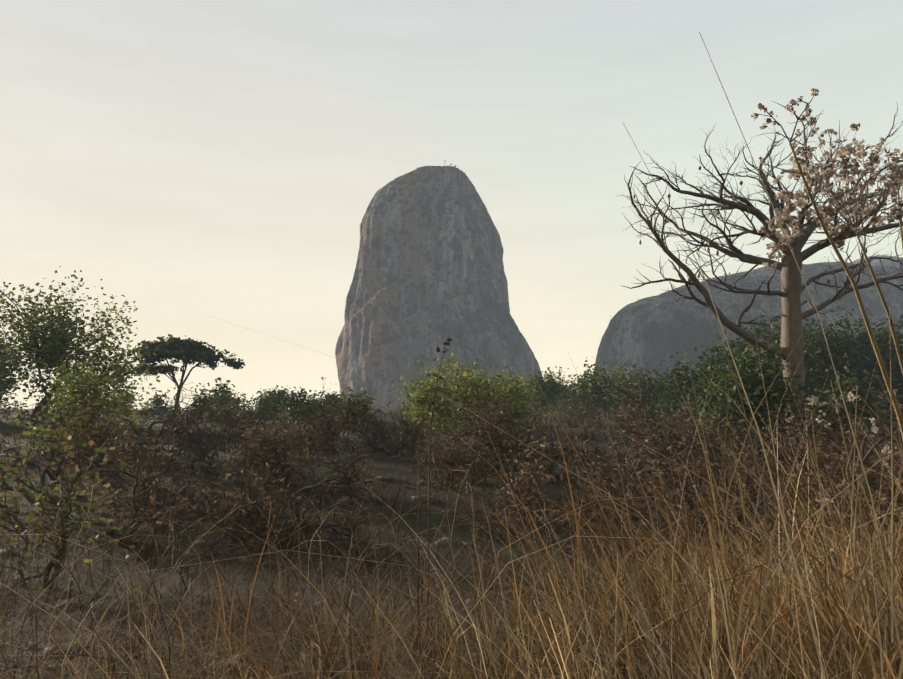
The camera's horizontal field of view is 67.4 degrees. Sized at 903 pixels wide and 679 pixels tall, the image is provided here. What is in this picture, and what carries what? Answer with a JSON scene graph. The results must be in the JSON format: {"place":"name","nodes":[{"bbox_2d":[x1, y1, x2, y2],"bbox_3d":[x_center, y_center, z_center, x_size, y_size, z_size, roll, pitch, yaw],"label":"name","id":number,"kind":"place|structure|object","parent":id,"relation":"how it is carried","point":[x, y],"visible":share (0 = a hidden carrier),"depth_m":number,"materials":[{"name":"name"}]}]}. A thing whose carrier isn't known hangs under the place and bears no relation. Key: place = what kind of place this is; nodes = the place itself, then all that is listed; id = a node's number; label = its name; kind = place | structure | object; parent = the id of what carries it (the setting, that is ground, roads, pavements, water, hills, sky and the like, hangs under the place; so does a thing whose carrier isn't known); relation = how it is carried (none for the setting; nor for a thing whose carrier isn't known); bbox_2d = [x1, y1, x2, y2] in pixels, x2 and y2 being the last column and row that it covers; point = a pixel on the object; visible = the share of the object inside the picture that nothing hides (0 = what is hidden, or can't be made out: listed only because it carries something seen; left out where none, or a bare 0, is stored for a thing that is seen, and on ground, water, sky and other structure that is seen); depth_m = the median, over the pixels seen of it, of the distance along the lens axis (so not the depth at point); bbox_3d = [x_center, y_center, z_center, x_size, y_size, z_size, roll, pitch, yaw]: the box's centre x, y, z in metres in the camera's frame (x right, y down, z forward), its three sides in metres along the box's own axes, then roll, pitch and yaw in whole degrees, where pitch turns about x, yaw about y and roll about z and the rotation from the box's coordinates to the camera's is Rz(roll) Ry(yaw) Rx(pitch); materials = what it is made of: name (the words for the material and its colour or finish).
{"place":"outdoors","nodes":[
{"label":"outdoors","id":0,"kind":"place"},
{"bbox_2d":[43,431,222,559],"bbox_3d":[-5.901,3.577,13.666,3.722,3.734,3.420,0,-6,1],"label":"bare bush","id":1,"kind":"object","parent":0,"point":[136,509],"depth_m":13.45,"materials":[{"name":"plant"}]},
{"bbox_2d":[145,376,234,445],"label":"bush","id":2,"kind":"object","parent":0,"point":[178,407],"depth_m":29.79,"materials":[{"name":"plant"}]},
{"bbox_2d":[130,435,380,565],"bbox_3d":[-3.686,3.360,13.100,4.583,3.025,2.704,3,-7,-27],"label":"bare bush","id":3,"kind":"object","parent":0,"point":[239,535],"depth_m":12.84,"materials":[{"name":"plant"}]},
{"bbox_2d":[0,31,902,678],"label":"dry grass field","id":4,"kind":"structure","parent":0,"point":[684,651],"depth_m":4.08,"materials":[{"name":"plant"}]},
{"bbox_2d":[0,298,34,414],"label":"tree","id":5,"kind":"object","parent":4,"relation":"on","point":[8,365],"depth_m":54.14,"materials":[{"name":"plant"}]},
{"bbox_2d":[15,392,60,424],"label":"scrub","id":6,"kind":"object","parent":4,"relation":"on","point":[38,400],"depth_m":49.00,"materials":[{"name":"plant"}]},
{"bbox_2d":[34,396,85,438],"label":"scrub","id":7,"kind":"object","parent":4,"relation":"on","point":[37,414],"depth_m":34.76,"materials":[{"name":"plant"}]},
{"bbox_2d":[0,402,151,600],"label":"edge bush","id":8,"kind":"object","parent":4,"relation":"on","point":[33,514],"depth_m":10.01,"materials":[{"name":"plant"}]},
{"bbox_2d":[0,266,176,427],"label":"tree","id":9,"kind":"object","parent":4,"relation":"on","point":[69,323],"depth_m":44.33,"materials":[{"name":"plant"}]},
{"bbox_2d":[109,389,134,412],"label":"bush","id":10,"kind":"object","parent":4,"relation":"on","point":[123,402],"depth_m":89.09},
{"bbox_2d":[81,425,216,508],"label":"bare bush","id":11,"kind":"object","parent":4,"relation":"on","point":[167,458],"depth_m":17.15,"materials":[{"name":"plant"}]},
{"bbox_2d":[139,390,172,414],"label":"bush","id":12,"kind":"object","parent":4,"relation":"on","point":[157,397],"depth_m":85.81,"materials":[{"name":"plant"}]},
{"bbox_2d":[108,334,245,417],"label":"acacia tree","id":13,"kind":"object","parent":4,"relation":"on","point":[169,347],"depth_m":69.64,"materials":[{"name":"plant"}]},
{"bbox_2d":[191,385,214,408],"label":"bush","id":14,"kind":"object","parent":4,"relation":"on","point":[204,395],"depth_m":74.62,"materials":[{"name":"plant"}]},
{"bbox_2d":[200,377,240,421],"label":"bush","id":15,"kind":"object","parent":4,"relation":"on","point":[224,392],"depth_m":58.84,"materials":[{"name":"plant"}]},
{"bbox_2d":[209,382,245,414],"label":"bush","id":16,"kind":"object","parent":4,"relation":"on","point":[234,394],"depth_m":75.05,"materials":[{"name":"plant"}]},
{"bbox_2d":[208,396,285,441],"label":"bare bush","id":17,"kind":"object","parent":4,"relation":"on","point":[232,426],"depth_m":32.75,"materials":[{"name":"plant"}]},
{"bbox_2d":[227,408,316,494],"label":"bare bush","id":18,"kind":"object","parent":4,"relation":"on","point":[294,477],"depth_m":18.53,"materials":[{"name":"plant"}]},
{"bbox_2d":[205,405,339,462],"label":"bare bush","id":19,"kind":"object","parent":4,"relation":"on","point":[256,432],"depth_m":23.60,"materials":[{"name":"plant"}]},
{"bbox_2d":[268,385,291,413],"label":"green scrub","id":20,"kind":"object","parent":4,"relation":"on","point":[280,391],"depth_m":84.66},
{"bbox_2d":[270,387,325,422],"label":"green scrub","id":21,"kind":"object","parent":4,"relation":"on","point":[295,403],"depth_m":61.91,"materials":[{"name":"plant"}]},
{"bbox_2d":[289,393,327,420],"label":"bush","id":22,"kind":"object","parent":4,"relation":"on","point":[312,403],"depth_m":66.34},
{"bbox_2d":[276,377,374,457],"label":"bare bush","id":23,"kind":"object","parent":4,"relation":"on","point":[333,434],"depth_m":25.52,"materials":[{"name":"plant"}]},
{"bbox_2d":[276,435,389,508],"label":"bare bush","id":24,"kind":"object","parent":4,"relation":"on","point":[350,481],"depth_m":17.52,"materials":[{"name":"plant"}]},
{"bbox_2d":[322,387,356,414],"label":"bush","id":25,"kind":"object","parent":4,"relation":"on","point":[344,397],"depth_m":86.89,"materials":[{"name":"plant"}]},
{"bbox_2d":[334,386,378,421],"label":"green scrub","id":26,"kind":"object","parent":4,"relation":"on","point":[366,403],"depth_m":66.24,"materials":[{"name":"plant"}]},
{"bbox_2d":[328,389,407,440],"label":"scrub","id":27,"kind":"object","parent":4,"relation":"on","point":[352,410],"depth_m":32.04,"materials":[{"name":"plant"}]},
{"bbox_2d":[353,395,456,452],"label":"bare bush","id":28,"kind":"object","parent":4,"relation":"on","point":[392,439],"depth_m":26.24,"materials":[{"name":"plant"}]},
{"bbox_2d":[416,341,445,673],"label":"weed stalk","id":29,"kind":"object","parent":4,"relation":"on","point":[428,509],"visible":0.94,"depth_m":4.87,"materials":[{"name":"plant"}]},
{"bbox_2d":[417,337,451,445],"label":"weed leaves","id":30,"kind":"object","parent":29,"relation":"attached to","point":[435,375],"visible":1,"depth_m":4.94,"materials":[{"name":"plant"}]},
{"bbox_2d":[398,423,506,494],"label":"bare bush","id":31,"kind":"object","parent":4,"relation":"on","point":[443,462],"depth_m":18.65,"materials":[{"name":"plant"}]},
{"bbox_2d":[459,397,519,436],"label":"scrub","id":32,"kind":"object","parent":4,"relation":"on","point":[493,410],"depth_m":36.11,"materials":[{"name":"plant"}]},
{"bbox_2d":[484,365,545,424],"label":"bush","id":33,"kind":"object","parent":4,"relation":"on","point":[525,395],"depth_m":57.44,"materials":[{"name":"plant"}]},
{"bbox_2d":[514,398,546,429],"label":"scrub","id":34,"kind":"object","parent":4,"relation":"on","point":[530,407],"depth_m":48.01,"materials":[{"name":"plant"}]},
{"bbox_2d":[559,397,604,420],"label":"scrub","id":35,"kind":"object","parent":4,"relation":"on","point":[582,411],"depth_m":71.27,"materials":[{"name":"plant"}]},
{"bbox_2d":[563,357,619,417],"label":"bush","id":36,"kind":"object","parent":4,"relation":"on","point":[595,390],"depth_m":78.34,"materials":[{"name":"plant"}]},
{"bbox_2d":[636,397,704,434],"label":"scrub","id":37,"kind":"object","parent":4,"relation":"on","point":[663,417],"depth_m":38.68,"materials":[{"name":"plant"}]},
{"bbox_2d":[634,330,767,422],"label":"bush","id":38,"kind":"object","parent":4,"relation":"on","point":[675,387],"depth_m":58.20,"materials":[{"name":"plant"}]},
{"bbox_2d":[679,356,805,445],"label":"bush","id":39,"kind":"object","parent":4,"relation":"on","point":[706,390],"depth_m":29.55,"materials":[{"name":"plant"}]},
{"bbox_2d":[683,339,824,449],"bbox_3d":[11.377,2.397,25.967,5.062,4.900,4.272,0,-6,1],"label":"bush","id":40,"kind":"object","parent":4,"relation":"on","point":[783,389],"depth_m":25.57,"materials":[{"name":"plant"}]},
{"bbox_2d":[756,95,902,678],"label":"tall weed stalks","id":41,"kind":"object","parent":4,"relation":"on","point":[888,382],"visible":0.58,"depth_m":2.51,"materials":[{"name":"plant"}]},
{"bbox_2d":[751,88,902,502],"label":"tall weed flowerheads","id":42,"kind":"object","parent":41,"relation":"attached to","point":[845,152],"visible":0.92,"depth_m":2.48,"materials":[{"name":"plant"}]},
{"bbox_2d":[0,409,902,678],"bbox_3d":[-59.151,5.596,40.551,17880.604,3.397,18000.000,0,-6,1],"label":"terrain","id":43,"kind":"structure","parent":0,"point":[379,462],"depth_m":12.95,"materials":[{"name":"soil"}]},
{"bbox_2d":[0,394,30,417],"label":"scrub","id":44,"kind":"object","parent":43,"relation":"on","point":[7,411],"depth_m":64.60,"materials":[{"name":"plant"}]},
{"bbox_2d":[0,322,39,426],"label":"tree","id":45,"kind":"object","parent":43,"relation":"on","point":[6,370],"depth_m":47.21,"materials":[{"name":"plant"}]},
{"bbox_2d":[10,402,44,426],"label":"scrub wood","id":46,"kind":"object","parent":43,"relation":"on","point":[31,420],"visible":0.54,"depth_m":44.60,"materials":[{"name":"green plant"}]},
{"bbox_2d":[0,430,95,505],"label":"shrub","id":47,"kind":"object","parent":43,"relation":"on","point":[34,465],"visible":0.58,"depth_m":17.62,"materials":[{"name":"brown plant"}]},
{"bbox_2d":[44,405,106,443],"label":"shrub","id":48,"kind":"object","parent":43,"relation":"on","point":[62,420],"visible":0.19,"depth_m":27.79,"materials":[{"name":"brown plant"}]},
{"bbox_2d":[0,347,168,457],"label":"edge bush","id":49,"kind":"object","parent":43,"relation":"on","point":[79,392],"depth_m":25.37,"materials":[{"name":"plant"}]},
{"bbox_2d":[19,386,151,491],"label":"bare bush","id":50,"kind":"object","parent":43,"relation":"on","point":[97,439],"depth_m":18.90,"materials":[{"name":"plant"}]},
{"bbox_2d":[140,406,166,418],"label":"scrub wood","id":51,"kind":"object","parent":43,"relation":"on","point":[149,414],"visible":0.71,"depth_m":62.00,"materials":[{"name":"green plant"}]},
{"bbox_2d":[140,405,180,416],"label":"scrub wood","id":52,"kind":"object","parent":43,"relation":"on","point":[157,411],"visible":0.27,"depth_m":60.59,"materials":[{"name":"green plant"}]},
{"bbox_2d":[110,393,214,463],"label":"shrub","id":53,"kind":"object","parent":43,"relation":"on","point":[162,429],"visible":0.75,"depth_m":22.68,"materials":[{"name":"brown plant"}]},
{"bbox_2d":[103,441,249,527],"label":"shrub","id":54,"kind":"object","parent":43,"relation":"on","point":[189,505],"visible":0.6,"depth_m":15.80,"materials":[{"name":"brown plant"}]},
{"bbox_2d":[141,401,237,479],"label":"shrub","id":55,"kind":"object","parent":43,"relation":"on","point":[197,449],"visible":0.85,"depth_m":20.84,"materials":[{"name":"brown plant"}]},
{"bbox_2d":[201,395,250,425],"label":"scrub","id":56,"kind":"object","parent":43,"relation":"on","point":[217,415],"depth_m":51.09,"materials":[{"name":"plant"}]},
{"bbox_2d":[218,392,245,423],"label":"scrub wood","id":57,"kind":"object","parent":43,"relation":"on","point":[238,404],"visible":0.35,"depth_m":53.21,"materials":[{"name":"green plant"}]},
{"bbox_2d":[216,397,260,423],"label":"scrub","id":58,"kind":"object","parent":43,"relation":"on","point":[228,404],"depth_m":55.48,"materials":[{"name":"plant"}]},
{"bbox_2d":[232,393,255,415],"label":"bush","id":59,"kind":"object","parent":43,"relation":"on","point":[246,404],"depth_m":82.20,"materials":[{"name":"plant"}]},
{"bbox_2d":[244,389,283,416],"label":"bush","id":60,"kind":"object","parent":43,"relation":"on","point":[260,399],"depth_m":76.43,"materials":[{"name":"plant"}]},
{"bbox_2d":[248,386,289,417],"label":"bush","id":61,"kind":"object","parent":43,"relation":"on","point":[272,396],"depth_m":71.09,"materials":[{"name":"plant"}]},
{"bbox_2d":[212,462,367,547],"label":"shrub","id":62,"kind":"object","parent":43,"relation":"on","point":[296,494],"visible":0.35,"depth_m":14.47,"materials":[{"name":"brown plant"}]},
{"bbox_2d":[286,398,311,424],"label":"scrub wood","id":63,"kind":"object","parent":43,"relation":"on","point":[298,415],"visible":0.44,"depth_m":56.33,"materials":[{"name":"brown plant"}]},
{"bbox_2d":[272,388,334,420],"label":"bush","id":64,"kind":"object","parent":43,"relation":"on","point":[303,399],"depth_m":62.67,"materials":[{"name":"plant"}]},
{"bbox_2d":[307,389,341,416],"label":"bush","id":65,"kind":"object","parent":43,"relation":"on","point":[333,397],"depth_m":71.58,"materials":[{"name":"plant"}]},
{"bbox_2d":[289,501,385,574],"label":"shrub","id":66,"kind":"object","parent":43,"relation":"on","point":[345,545],"visible":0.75,"depth_m":11.30,"materials":[{"name":"brown plant"}]},
{"bbox_2d":[347,391,400,445],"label":"shrub","id":67,"kind":"object","parent":43,"relation":"on","point":[373,424],"visible":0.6,"depth_m":30.04,"materials":[{"name":"brown plant"}]},
{"bbox_2d":[360,404,398,441],"bbox_3d":[-3.521,3.938,32.087,2.124,2.322,2.301,0,-6,1],"label":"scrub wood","id":68,"kind":"object","parent":43,"relation":"on","point":[374,416],"visible":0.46,"depth_m":31.90,"materials":[{"name":"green plant"}]},
{"bbox_2d":[357,401,406,434],"bbox_3d":[-4.040,4.698,37.914,3.522,2.668,2.820,-6,-8,44],"label":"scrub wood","id":69,"kind":"object","parent":43,"relation":"on","point":[387,418],"visible":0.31,"depth_m":37.43,"materials":[{"name":"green plant"}]},
{"bbox_2d":[343,412,427,461],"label":"shrub","id":70,"kind":"object","parent":43,"relation":"on","point":[387,451],"visible":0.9,"depth_m":23.16,"materials":[{"name":"brown plant"}]},
{"bbox_2d":[388,372,473,430],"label":"bush","id":71,"kind":"object","parent":43,"relation":"on","point":[407,403],"depth_m":47.21,"materials":[{"name":"plant"}]},
{"bbox_2d":[335,166,542,409],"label":"rock formation","id":72,"kind":"object","parent":43,"relation":"on","point":[429,277],"visible":0.81,"depth_m":415.83,"materials":[{"name":"stone"}]},
{"bbox_2d":[0,439,900,678],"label":"ground stones","id":73,"kind":"object","parent":43,"relation":"on","point":[444,541],"visible":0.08,"depth_m":15.59,"materials":[{"name":"stone"}]},
{"bbox_2d":[0,422,902,678],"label":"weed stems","id":74,"kind":"object","parent":43,"relation":"on","point":[320,554],"visible":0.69,"depth_m":6.45,"materials":[{"name":"plant"}]},
{"bbox_2d":[387,347,518,434],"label":"bush","id":75,"kind":"object","parent":43,"relation":"on","point":[466,389],"depth_m":38.85,"materials":[{"name":"plant"}]},
{"bbox_2d":[459,386,521,451],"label":"bare bush","id":76,"kind":"object","parent":43,"relation":"on","point":[497,427],"depth_m":25.74,"materials":[{"name":"plant"}]},
{"bbox_2d":[482,365,524,390],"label":"bush","id":77,"kind":"object","parent":43,"relation":"on","point":[504,377],"depth_m":109.42,"materials":[{"name":"plant"}]},
{"bbox_2d":[463,367,546,431],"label":"bush","id":78,"kind":"object","parent":43,"relation":"on","point":[512,386],"depth_m":45.00,"materials":[{"name":"plant"}]},
{"bbox_2d":[425,402,588,477],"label":"dry bush","id":79,"kind":"object","parent":43,"relation":"on","point":[514,449],"depth_m":20.18,"materials":[{"name":"plant"}]},
{"bbox_2d":[516,367,569,415],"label":"bush","id":80,"kind":"object","parent":43,"relation":"on","point":[552,389],"depth_m":83.26,"materials":[{"name":"plant"}]},
{"bbox_2d":[455,433,657,541],"bbox_3d":[2.202,3.425,13.990,4.253,2.943,2.938,0,-6,1],"label":"dry bush","id":81,"kind":"object","parent":43,"relation":"on","point":[513,489],"depth_m":14.03,"materials":[{"name":"plant"}]},
{"bbox_2d":[536,409,579,445],"bbox_3d":[4.048,4.106,28.398,2.017,2.585,2.636,4,-7,-32],"label":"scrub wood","id":82,"kind":"object","parent":43,"relation":"on","point":[550,434],"visible":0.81,"depth_m":28.16,"materials":[{"name":"brown plant"}]},
{"bbox_2d":[535,366,580,414],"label":"bush","id":83,"kind":"object","parent":43,"relation":"on","point":[560,401],"depth_m":91.28,"materials":[{"name":"plant"}]},
{"bbox_2d":[559,381,587,418],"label":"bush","id":84,"kind":"object","parent":43,"relation":"on","point":[576,401],"visible":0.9,"depth_m":69.22,"materials":[{"name":"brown plant"}]},
{"bbox_2d":[577,402,610,428],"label":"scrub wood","id":85,"kind":"object","parent":43,"relation":"on","point":[587,426],"visible":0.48,"depth_m":50.31,"materials":[{"name":"brown plant"}]},
{"bbox_2d":[602,355,651,412],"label":"bush","id":86,"kind":"object","parent":43,"relation":"on","point":[619,375],"depth_m":98.31,"materials":[{"name":"plant"}]},
{"bbox_2d":[556,395,704,510],"bbox_3d":[4.722,3.469,17.142,3.764,4.121,3.988,0,-6,1],"label":"dry bush","id":87,"kind":"object","parent":43,"relation":"on","point":[618,472],"depth_m":16.98,"materials":[{"name":"plant"}]},
{"bbox_2d":[614,402,649,420],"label":"scrub","id":88,"kind":"object","parent":43,"relation":"on","point":[637,411],"depth_m":64.84,"materials":[{"name":"plant"}]},
{"bbox_2d":[589,365,688,418],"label":"bush","id":89,"kind":"object","parent":43,"relation":"on","point":[644,397],"depth_m":72.23,"materials":[{"name":"plant"}]},
{"bbox_2d":[415,160,887,345],"bbox_3d":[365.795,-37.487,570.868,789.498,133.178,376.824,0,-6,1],"label":"scrub leaves","id":90,"kind":"object","parent":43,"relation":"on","point":[672,285],"visible":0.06,"depth_m":405.84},
{"bbox_2d":[596,370,742,475],"bbox_3d":[6.585,3.352,21.556,4.082,4.892,5.397,4,-7,-34],"label":"dry bush","id":91,"kind":"object","parent":43,"relation":"on","point":[637,400],"depth_m":21.16,"materials":[{"name":"plant"}]},
{"bbox_2d":[578,417,811,561],"bbox_3d":[4.595,3.510,13.085,4.097,3.945,5.493,0,-6,1],"label":"dry bush","id":92,"kind":"object","parent":43,"relation":"on","point":[664,475],"depth_m":13.48,"materials":[{"name":"plant"}]},
{"bbox_2d":[594,261,902,402],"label":"dome rock","id":93,"kind":"object","parent":43,"relation":"on","point":[640,333],"visible":0.44,"depth_m":357.78,"materials":[{"name":"stone"}]},
{"bbox_2d":[620,101,902,440],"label":"baobab wood","id":94,"kind":"object","parent":43,"relation":"on","point":[792,287],"visible":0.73,"depth_m":31.79,"materials":[{"name":"wood"}]},
{"bbox_2d":[633,148,886,287],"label":"baobab pods","id":95,"kind":"object","parent":94,"relation":"hanging from","point":[717,252],"visible":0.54,"depth_m":32.22,"materials":[{"name":"plant"}]},
{"bbox_2d":[715,306,834,417],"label":"bush","id":96,"kind":"object","parent":43,"relation":"on","point":[759,329],"depth_m":64.30,"materials":[{"name":"plant"}]},
{"bbox_2d":[672,396,899,544],"bbox_3d":[7.323,3.518,13.376,5.334,4.828,5.332,0,-6,1],"label":"dry bush","id":97,"kind":"object","parent":43,"relation":"on","point":[748,476],"depth_m":13.79,"materials":[{"name":"plant"}]},
{"bbox_2d":[698,390,902,575],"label":"dry bush","id":98,"kind":"object","parent":43,"relation":"on","point":[864,459],"depth_m":11.77,"materials":[{"name":"plant"}]},
{"bbox_2d":[718,401,895,483],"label":"dry bush","id":99,"kind":"object","parent":43,"relation":"on","point":[782,453],"depth_m":19.67,"materials":[{"name":"plant"}]},
{"bbox_2d":[751,310,894,408],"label":"bush","id":100,"kind":"object","parent":43,"relation":"on","point":[821,348],"depth_m":56.42,"materials":[{"name":"plant"}]},
{"bbox_2d":[769,381,902,544],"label":"dry bush","id":101,"kind":"object","parent":43,"relation":"on","point":[832,440],"depth_m":12.96,"materials":[{"name":"plant"}]},
{"bbox_2d":[773,362,899,450],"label":"bush","id":102,"kind":"object","parent":43,"relation":"on","point":[844,387],"depth_m":26.89,"materials":[{"name":"plant"}]},
{"bbox_2d":[807,399,902,447],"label":"scrub","id":103,"kind":"object","parent":43,"relation":"on","point":[886,424],"depth_m":29.07,"materials":[{"name":"plant"}]},
{"bbox_2d":[817,296,902,416],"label":"bush","id":104,"kind":"object","parent":43,"relation":"on","point":[882,343],"depth_m":61.35,"materials":[{"name":"plant"}]},
{"bbox_2d":[859,396,902,424],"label":"scrub","id":105,"kind":"object","parent":43,"relation":"on","point":[885,411],"depth_m":49.48,"materials":[{"name":"plant"}]},
{"bbox_2d":[864,389,902,445],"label":"scrub","id":106,"kind":"object","parent":43,"relation":"on","point":[886,401],"depth_m":30.05,"materials":[{"name":"plant"}]},
{"bbox_2d":[872,327,902,415],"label":"bush","id":107,"kind":"object","parent":43,"relation":"on","point":[897,375],"depth_m":54.87,"materials":[{"name":"plant"}]},
{"bbox_2d":[0,0,902,409],"label":"sky","id":108,"kind":"structure","parent":0,"point":[225,160],"materials":[{"name":"white"}]},
{"bbox_2d":[852,255,902,267],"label":"ridge rock","id":109,"kind":"object","parent":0,"point":[885,262],"visible":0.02,"depth_m":648.77,"materials":[{"name":"stone"}]}
]}

